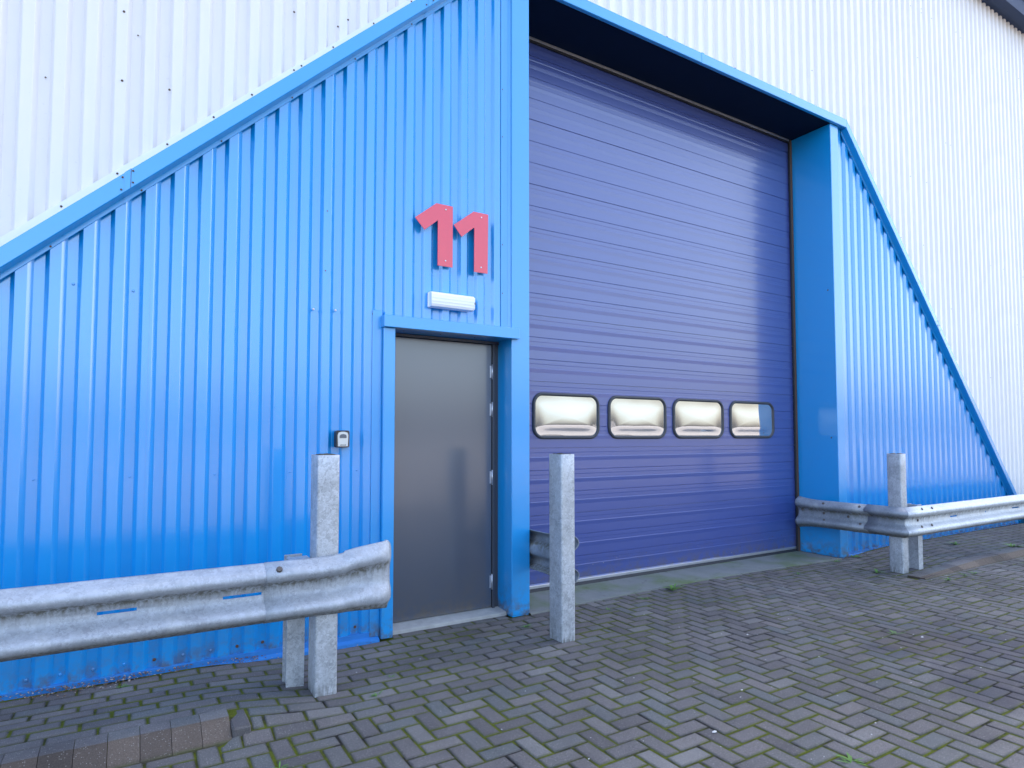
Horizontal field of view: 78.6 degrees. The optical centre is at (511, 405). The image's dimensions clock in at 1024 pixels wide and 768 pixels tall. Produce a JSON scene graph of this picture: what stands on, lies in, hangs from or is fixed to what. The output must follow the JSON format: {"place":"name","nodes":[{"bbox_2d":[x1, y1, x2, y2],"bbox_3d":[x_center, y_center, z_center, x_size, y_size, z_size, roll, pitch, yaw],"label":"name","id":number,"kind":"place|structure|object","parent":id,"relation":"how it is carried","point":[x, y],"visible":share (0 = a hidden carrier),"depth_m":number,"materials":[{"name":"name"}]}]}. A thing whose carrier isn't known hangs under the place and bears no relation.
{"place":"outdoors","nodes":[
{"label":"outdoors","id":0,"kind":"place"},
{"bbox_2d":[0,523,1023,767],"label":"paving","id":1,"kind":"structure","parent":0,"point":[814,665],"depth_m":3.55,"materials":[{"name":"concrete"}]},
{"bbox_2d":[0,708,231,767],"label":"kerb","id":2,"kind":"structure","parent":1,"relation":"on","point":[144,744],"depth_m":2.82,"materials":[{"name":"grey concrete"}]},
{"bbox_2d":[0,653,278,702],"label":"leaf litter","id":3,"kind":"object","parent":1,"relation":"on","point":[87,686],"visible":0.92,"depth_m":3.55,"materials":[{"name":"brown plant"}]},
{"bbox_2d":[0,453,390,697],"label":"guard rail","id":4,"kind":"object","parent":1,"relation":"on","point":[323,585],"visible":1,"depth_m":3.21,"materials":[{"name":"silver metal"}]},
{"bbox_2d":[530,453,579,642],"bbox_3d":[0.220,1.020,4.871,0.282,1.320,0.955,2,-3,-32],"label":"guard rail","id":5,"kind":"object","parent":1,"relation":"on","point":[552,553],"visible":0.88,"depth_m":4.44,"materials":[{"name":"silver metal"}]},
{"bbox_2d":[662,583,683,590],"bbox_3d":[1.528,1.705,5.879,0.171,0.039,0.227,-2,-4,42],"label":"weed","id":6,"kind":"object","parent":1,"relation":"on","point":[672,588],"visible":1,"depth_m":5.88,"materials":[{"name":"green plant"}]},
{"bbox_2d":[453,614,1005,758],"bbox_3d":[2.432,1.652,4.711,6.841,0.052,2.185,2,-3,-32],"label":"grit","id":7,"kind":"object","parent":1,"relation":"on","point":[714,731],"visible":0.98,"depth_m":3.50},
{"bbox_2d":[835,752,867,765],"bbox_3d":[1.507,1.573,2.796,0.137,0.019,0.109,-1,-3,16],"label":"weed","id":8,"kind":"object","parent":1,"relation":"on","point":[849,759],"visible":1,"depth_m":2.78,"materials":[{"name":"green plant"}]},
{"bbox_2d":[795,453,1023,573],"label":"guard rail","id":9,"kind":"object","parent":1,"relation":"on","point":[901,523],"visible":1,"depth_m":6.82,"materials":[{"name":"silver metal"}]},
{"bbox_2d":[831,522,1016,560],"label":"leaf litter","id":10,"kind":"object","parent":1,"relation":"on","point":[924,539],"visible":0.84,"depth_m":8.37,"materials":[{"name":"brown plant"}]},
{"bbox_2d":[907,545,1023,579],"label":"kerb","id":11,"kind":"structure","parent":1,"relation":"on","point":[976,561],"depth_m":6.92,"materials":[{"name":"grey concrete"}]},
{"bbox_2d":[529,551,841,614],"bbox_3d":[1.840,1.774,6.451,4.350,0.064,0.640,2,-3,-32],"label":"concrete apron","id":12,"kind":"object","parent":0,"point":[584,594],"visible":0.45,"depth_m":6.33,"materials":[{"name":"grey concrete"}]},
{"label":"ground","id":13,"kind":"structure","parent":0,"visible":0},
{"bbox_2d":[230,709,250,737],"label":"kerb end","id":14,"kind":"structure","parent":13,"relation":"on","point":[240,724],"depth_m":3.02,"materials":[{"name":"concrete"}]},
{"bbox_2d":[0,0,1023,700],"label":"warehouse","id":15,"kind":"structure","parent":13,"relation":"on","point":[750,276],"depth_m":5.08,"materials":[{"name":"blue paint"}]},
{"bbox_2d":[334,430,349,447],"bbox_3d":[-1.177,0.231,4.330,0.093,0.117,0.058,2,-3,-32],"label":"key safe","id":16,"kind":"object","parent":15,"relation":"attached to","point":[341,438],"visible":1,"depth_m":4.30,"materials":[{"name":"silver metal"}]},
{"bbox_2d":[415,203,452,267],"bbox_3d":[-0.600,-1.304,4.768,0.312,0.477,0.042,2,-3,-32],"label":"door numeral","id":17,"kind":"object","parent":15,"relation":"attached to","point":[442,214],"depth_m":4.79,"materials":[{"name":"red paint"}]},
{"bbox_2d":[393,337,492,622],"bbox_3d":[-0.569,0.560,4.946,0.937,2.155,0.060,2,-3,-32],"label":"personnel door","id":18,"kind":"structure","parent":15,"relation":"in","point":[443,474],"depth_m":4.94,"materials":[{"name":"grey paint"}]},
{"bbox_2d":[427,291,475,311],"bbox_3d":[-0.462,-0.797,4.809,0.379,0.117,0.076,2,-3,-32],"label":"bulkhead light","id":19,"kind":"object","parent":15,"relation":"attached to","point":[447,301],"visible":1,"depth_m":4.77,"materials":[{"name":"white plastic"}]},
{"bbox_2d":[454,212,487,273],"bbox_3d":[-0.329,-1.292,4.934,0.305,0.479,0.041,2,-3,-32],"label":"door numeral","id":20,"kind":"object","parent":15,"relation":"attached to","point":[477,222],"depth_m":4.95,"materials":[{"name":"red paint"}]},
{"bbox_2d":[529,42,796,592],"bbox_3d":[1.698,-0.850,6.803,4.305,5.230,0.066,2,-3,-32],"label":"roller door","id":21,"kind":"structure","parent":15,"relation":"in","point":[659,226],"depth_m":6.69,"materials":[{"name":"metal"}]},
{"bbox_2d":[532,392,599,438],"bbox_3d":[0.529,0.102,6.012,0.798,0.441,0.031,2,-3,-32],"label":"window","id":22,"kind":"structure","parent":21,"relation":"in","point":[554,415],"depth_m":6.00,"materials":[{"name":"white glass"}]},
{"bbox_2d":[608,395,666,438],"bbox_3d":[1.307,0.125,6.489,0.810,0.441,0.031,2,-3,-32],"label":"window","id":23,"kind":"structure","parent":21,"relation":"in","point":[629,417],"depth_m":6.48,"materials":[{"name":"white glass"}]},
{"bbox_2d":[672,398,723,438],"bbox_3d":[2.079,0.147,6.964,0.812,0.441,0.031,2,-3,-32],"label":"window","id":24,"kind":"structure","parent":21,"relation":"in","point":[692,418],"depth_m":6.95,"materials":[{"name":"white glass"}]},
{"bbox_2d":[729,401,774,438],"bbox_3d":[2.857,0.170,7.441,0.808,0.441,0.031,2,-3,-32],"label":"window","id":25,"kind":"structure","parent":21,"relation":"in","point":[747,419],"depth_m":7.43,"materials":[{"name":"clear glass"}]}
]}

